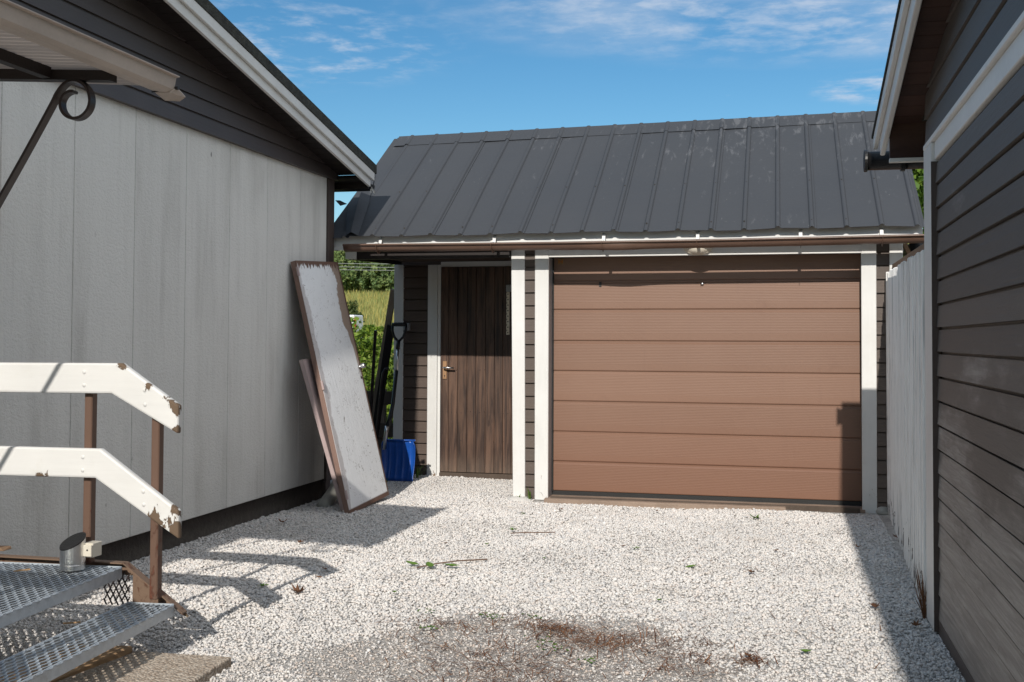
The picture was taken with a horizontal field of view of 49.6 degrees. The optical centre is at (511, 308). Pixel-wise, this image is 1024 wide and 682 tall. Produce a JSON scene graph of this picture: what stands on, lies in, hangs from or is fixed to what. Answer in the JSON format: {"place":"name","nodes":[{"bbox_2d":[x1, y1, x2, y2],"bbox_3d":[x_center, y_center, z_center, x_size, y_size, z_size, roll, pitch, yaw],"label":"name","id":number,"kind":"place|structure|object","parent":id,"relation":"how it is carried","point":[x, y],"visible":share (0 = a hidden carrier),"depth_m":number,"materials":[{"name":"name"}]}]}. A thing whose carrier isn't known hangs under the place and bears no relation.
{"place":"outdoors","nodes":[
{"label":"outdoors","id":0,"kind":"place"},
{"bbox_2d":[59,532,101,570],"bbox_3d":[-1.787,1.005,4.584,0.160,0.144,0.102,1,-2,-11],"label":"metal pipe","id":1,"kind":"object","parent":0,"point":[76,549],"visible":1,"depth_m":4.56,"materials":[{"name":"metal"}]},
{"bbox_2d":[0,474,964,681],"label":"gravel yard","id":2,"kind":"structure","parent":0,"point":[886,520],"depth_m":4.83,"materials":[{"name":"grey gravel"}]},
{"bbox_2d":[0,545,11,550],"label":"wood offcut","id":3,"kind":"object","parent":2,"relation":"on","point":[3,548],"visible":1,"depth_m":4.98,"materials":[{"name":"brown wood"}]},
{"bbox_2d":[0,644,131,681],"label":"timber board","id":4,"kind":"object","parent":2,"relation":"on","point":[115,652],"visible":0.43,"depth_m":4.38,"materials":[{"name":"wood"}]},
{"bbox_2d":[0,362,187,681],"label":"porch steps","id":5,"kind":"structure","parent":2,"relation":"on","point":[90,463],"depth_m":4.61,"materials":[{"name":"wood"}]},
{"bbox_2d":[63,621,80,623],"bbox_3d":[-1.727,1.234,4.350,0.064,0.005,0.010,1,-2,-27],"label":"wood chip","id":6,"kind":"object","parent":5,"relation":"on","point":[72,622],"visible":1,"depth_m":4.34,"materials":[{"name":"brown wood"}]},
{"bbox_2d":[57,651,230,681],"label":"paving slab","id":7,"kind":"structure","parent":2,"relation":"on","point":[137,666],"depth_m":4.24,"materials":[{"name":"beige concrete"}]},
{"bbox_2d":[291,583,307,592],"bbox_3d":[-1.085,1.420,5.633,0.094,0.049,0.088,0,-2,14],"label":"fallen leaf","id":8,"kind":"object","parent":2,"relation":"on","point":[297,589],"visible":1,"depth_m":5.64,"materials":[{"name":"brown plant"}]},
{"bbox_2d":[299,359,343,511],"bbox_3d":[-1.359,0.972,8.661,0.352,1.172,0.713,0,-2,14],"label":"old panel","id":9,"kind":"object","parent":2,"relation":"on","point":[306,365],"visible":0.23,"depth_m":8.37,"materials":[{"name":"brown wood"}]},
{"bbox_2d":[316,481,336,507],"bbox_3d":[-1.406,1.387,8.868,0.143,0.448,0.518,0,-2,14],"label":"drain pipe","id":10,"kind":"object","parent":2,"relation":"on","point":[328,498],"visible":0.3,"depth_m":8.69,"materials":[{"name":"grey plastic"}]},
{"bbox_2d":[290,260,388,513],"bbox_3d":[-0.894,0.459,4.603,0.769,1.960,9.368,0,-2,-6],"label":"old door","id":11,"kind":"structure","parent":2,"relation":"on","point":[352,437],"depth_m":8.69,"materials":[{"name":"white wood"}]},
{"bbox_2d":[370,330,376,413],"bbox_3d":[-1.393,0.910,10.983,0.034,1.384,0.232,1,-2,-27],"label":"leaning bar","id":12,"kind":"object","parent":2,"relation":"on","point":[373,369],"visible":0.58,"depth_m":10.94,"materials":[{"name":"brown metal"}]},
{"bbox_2d":[375,367,388,436],"bbox_3d":[-1.310,1.095,10.933,0.258,1.033,0.044,-1,-2,44],"label":"hooked rod","id":13,"kind":"object","parent":2,"relation":"on","point":[380,392],"visible":0.81,"depth_m":10.92,"materials":[{"name":"brown metal"}]},
{"bbox_2d":[373,325,392,440],"bbox_3d":[-1.312,0.887,11.041,0.064,1.449,0.502,1,-2,-33],"label":"leaning plank","id":14,"kind":"object","parent":2,"relation":"on","point":[387,349],"visible":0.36,"depth_m":10.97,"materials":[{"name":"black wood"}]},
{"bbox_2d":[372,289,393,418],"bbox_3d":[-1.332,0.714,11.108,0.059,1.800,0.733,1,-2,-30],"label":"leaning plank","id":15,"kind":"object","parent":2,"relation":"on","point":[389,314],"visible":0.5,"depth_m":10.97,"materials":[{"name":"brown wood"}]},
{"bbox_2d":[380,405,392,458],"bbox_3d":[-1.256,1.148,11.380,0.042,0.947,0.398,2,-2,-42],"label":"leaning lath","id":16,"kind":"object","parent":2,"relation":"on","point":[389,427],"visible":0.06,"depth_m":11.39,"materials":[{"name":"grey wood"}]},
{"bbox_2d":[381,322,415,481],"bbox_3d":[-1.026,0.857,10.254,0.331,1.457,0.258,0,-2,14],"label":"snow shovel","id":17,"kind":"object","parent":2,"relation":"on","point":[398,459],"visible":0.96,"depth_m":10.20,"materials":[{"name":"blue plastic"}]},
{"bbox_2d":[413,465,427,477],"bbox_3d":[-0.880,1.527,10.405,0.187,0.157,0.189,2,-2,-43],"label":"grass tuft","id":18,"kind":"object","parent":2,"relation":"on","point":[417,473],"visible":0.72,"depth_m":10.37,"materials":[{"name":"green plant"}]},
{"bbox_2d":[406,559,486,567],"bbox_3d":[-0.352,1.456,6.324,0.483,0.028,0.171,1,-2,-17],"label":"leafy twig","id":19,"kind":"object","parent":2,"relation":"on","point":[430,564],"visible":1,"depth_m":6.32,"materials":[{"name":"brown plant"}]},
{"bbox_2d":[417,608,595,663],"bbox_3d":[0.011,1.425,4.936,1.131,0.007,0.513,-1,-2,36],"label":"ground cover","id":20,"kind":"object","parent":2,"relation":"on","point":[490,615],"visible":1,"depth_m":4.93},
{"bbox_2d":[526,487,531,498],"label":"grass tuft","id":21,"kind":"object","parent":2,"relation":"on","point":[529,496],"visible":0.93,"depth_m":9.05,"materials":[{"name":"green plant"}]},
{"bbox_2d":[510,532,554,533],"bbox_3d":[0.142,1.495,7.387,0.304,0.016,0.045,0,-2,-8],"label":"bare twig","id":22,"kind":"object","parent":2,"relation":"on","point":[532,532],"visible":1,"depth_m":7.37,"materials":[{"name":"wood"}]},
{"bbox_2d":[333,111,923,512],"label":"garage","id":23,"kind":"structure","parent":2,"relation":"on","point":[574,316],"depth_m":9.13,"materials":[{"name":"brown paint"}]},
{"bbox_2d":[440,266,512,473],"bbox_3d":[-0.177,0.581,10.489,1.053,1.960,0.101,0,-2,14],"label":"side door","id":24,"kind":"structure","parent":23,"relation":"in","point":[476,436],"depth_m":10.54,"materials":[{"name":"brown wood"}]},
{"bbox_2d":[683,248,712,254],"bbox_3d":[1.477,-0.490,8.807,0.236,0.137,0.071,0,-2,14],"label":"bulkhead lamp","id":25,"kind":"object","parent":23,"relation":"attached to","point":[699,251],"visible":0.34,"depth_m":8.80,"materials":[{"name":"beige plastic"}]},
{"bbox_2d":[551,254,861,505],"bbox_3d":[1.538,0.533,9.000,2.502,2.038,0.036,0,-2,14],"label":"garage door","id":26,"kind":"structure","parent":23,"relation":"in","point":[697,377],"depth_m":8.98,"materials":[{"name":"brown metal"}]},
{"bbox_2d":[354,527,929,681],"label":"dry needles","id":27,"kind":"object","parent":2,"relation":"on","point":[612,639],"visible":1,"depth_m":4.70,"materials":[{"name":"brown plant"}]},
{"bbox_2d":[544,498,785,510],"bbox_3d":[1.183,1.549,8.705,1.883,0.054,0.070,0,-2,12],"label":"threshold plank","id":28,"kind":"object","parent":2,"relation":"on","point":[663,505],"visible":0.82,"depth_m":8.68,"materials":[{"name":"grey wood"}]},
{"bbox_2d":[550,496,859,513],"bbox_3d":[1.484,1.553,8.716,2.401,0.066,0.025,0,-2,13],"label":"threshold plank","id":29,"kind":"object","parent":2,"relation":"on","point":[826,509],"visible":0.48,"depth_m":8.56,"materials":[{"name":"brown wood"}]},
{"bbox_2d":[876,506,887,514],"bbox_3d":[2.810,1.537,8.394,0.106,0.070,0.090,0,-2,14],"label":"round stone","id":30,"kind":"object","parent":2,"relation":"on","point":[881,510],"visible":0.89,"depth_m":8.36,"materials":[{"name":"grey stone"}]},
{"bbox_2d":[886,244,926,608],"bbox_3d":[2.478,0.563,6.819,0.170,1.900,3.334,0,-2,16],"label":"picket fence","id":31,"kind":"object","parent":2,"relation":"on","point":[905,386],"visible":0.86,"depth_m":6.28,"materials":[{"name":"white paint"}]},
{"bbox_2d":[910,619,921,625],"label":"fallen leaf","id":32,"kind":"object","parent":2,"relation":"on","point":[914,623],"visible":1,"depth_m":5.02,"materials":[{"name":"brown plant"}]},
{"bbox_2d":[913,563,926,618],"bbox_3d":[1.933,1.326,5.246,0.068,0.277,0.104,0,-2,14],"label":"dry weed","id":33,"kind":"object","parent":2,"relation":"on","point":[922,594],"visible":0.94,"depth_m":5.23,"materials":[{"name":"brown plant"}]},
{"bbox_2d":[231,606,788,681],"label":"gravel","id":34,"kind":"structure","parent":0,"point":[396,656],"depth_m":4.59,"materials":[{"name":"grey gravel"}]},
{"bbox_2d":[209,0,898,221],"label":"sky","id":35,"kind":"structure","parent":0,"point":[382,71],"materials":[{"name":"blue"}]},
{"bbox_2d":[345,243,908,292],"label":"hill","id":36,"kind":"structure","parent":0,"point":[360,288],"depth_m":294.72,"materials":[{"name":"green plant"}]},
{"bbox_2d":[334,250,393,292],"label":"forest","id":37,"kind":"object","parent":36,"relation":"on","point":[371,276],"visible":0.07,"depth_m":280.52,"materials":[{"name":"green plant"}]},
{"bbox_2d":[903,243,922,255],"bbox_3d":[3.515,0.536,8.841,0.834,2.084,0.940,0,-2,14],"label":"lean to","id":38,"kind":"object","parent":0,"point":[909,248],"visible":0.1,"depth_m":8.53,"materials":[{"name":"black wood"}]},
{"bbox_3d":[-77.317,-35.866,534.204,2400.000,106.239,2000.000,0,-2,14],"label":"ground","id":39,"kind":"structure","parent":0,"visible":0},
{"bbox_2d":[0,0,376,606],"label":"house","id":40,"kind":"structure","parent":39,"relation":"on","point":[156,240],"depth_m":6.84,"materials":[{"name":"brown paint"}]},
{"bbox_2d":[0,0,184,207],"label":"porch canopy","id":41,"kind":"object","parent":40,"relation":"attached to","point":[35,47],"visible":1,"depth_m":4.33,"materials":[{"name":"beige metal"}]},
{"bbox_2d":[347,300,364,321],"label":"bush","id":42,"kind":"object","parent":39,"relation":"on","point":[352,306],"visible":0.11,"depth_m":76.84,"materials":[{"name":"green plant"}]},
{"bbox_2d":[350,315,362,331],"bbox_3d":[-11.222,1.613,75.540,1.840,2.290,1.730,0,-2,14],"label":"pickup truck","id":43,"kind":"object","parent":39,"relation":"on","point":[360,325],"visible":0.03,"depth_m":75.37,"materials":[{"name":"white paint"}]},
{"bbox_2d":[353,324,383,347],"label":"bush","id":44,"kind":"object","parent":39,"relation":"on","point":[372,328],"visible":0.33,"depth_m":69.21,"materials":[{"name":"green plant"}]},
{"bbox_2d":[344,289,393,372],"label":"meadow grass","id":45,"kind":"structure","parent":39,"relation":"on","point":[367,301],"depth_m":157.86,"materials":[{"name":"green plant"}]},
{"bbox_2d":[350,317,393,413],"bbox_3d":[-2.448,1.162,17.448,3.082,2.193,2.669,0,-2,14],"label":"bush","id":46,"kind":"object","parent":39,"relation":"on","point":[365,351],"visible":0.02,"depth_m":17.51,"materials":[{"name":"green plant"}]},
{"bbox_2d":[363,359,393,438],"bbox_3d":[-1.292,1.207,15.381,1.701,1.672,1.866,0,-2,14],"label":"bush","id":47,"kind":"object","parent":39,"relation":"on","point":[390,377],"visible":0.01,"depth_m":15.07,"materials":[{"name":"green plant"}]},
{"bbox_2d":[366,389,392,449],"bbox_3d":[-1.681,1.308,11.941,1.540,0.880,0.100,0,-2,14],"label":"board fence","id":48,"kind":"object","parent":39,"relation":"on","point":[387,397],"visible":0.01,"depth_m":11.82,"materials":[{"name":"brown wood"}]},
{"bbox_2d":[903,169,923,256],"bbox_3d":[6.402,-0.329,16.635,2.768,4.932,2.544,-1,-2,45],"label":"tree","id":49,"kind":"object","parent":39,"relation":"on","point":[918,174],"visible":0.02,"depth_m":15.88,"materials":[{"name":"green plant"}]},
{"bbox_2d":[863,0,1023,681],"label":"outbuilding","id":50,"kind":"structure","parent":39,"relation":"on","point":[949,118],"depth_m":4.13,"materials":[{"name":"brown"}]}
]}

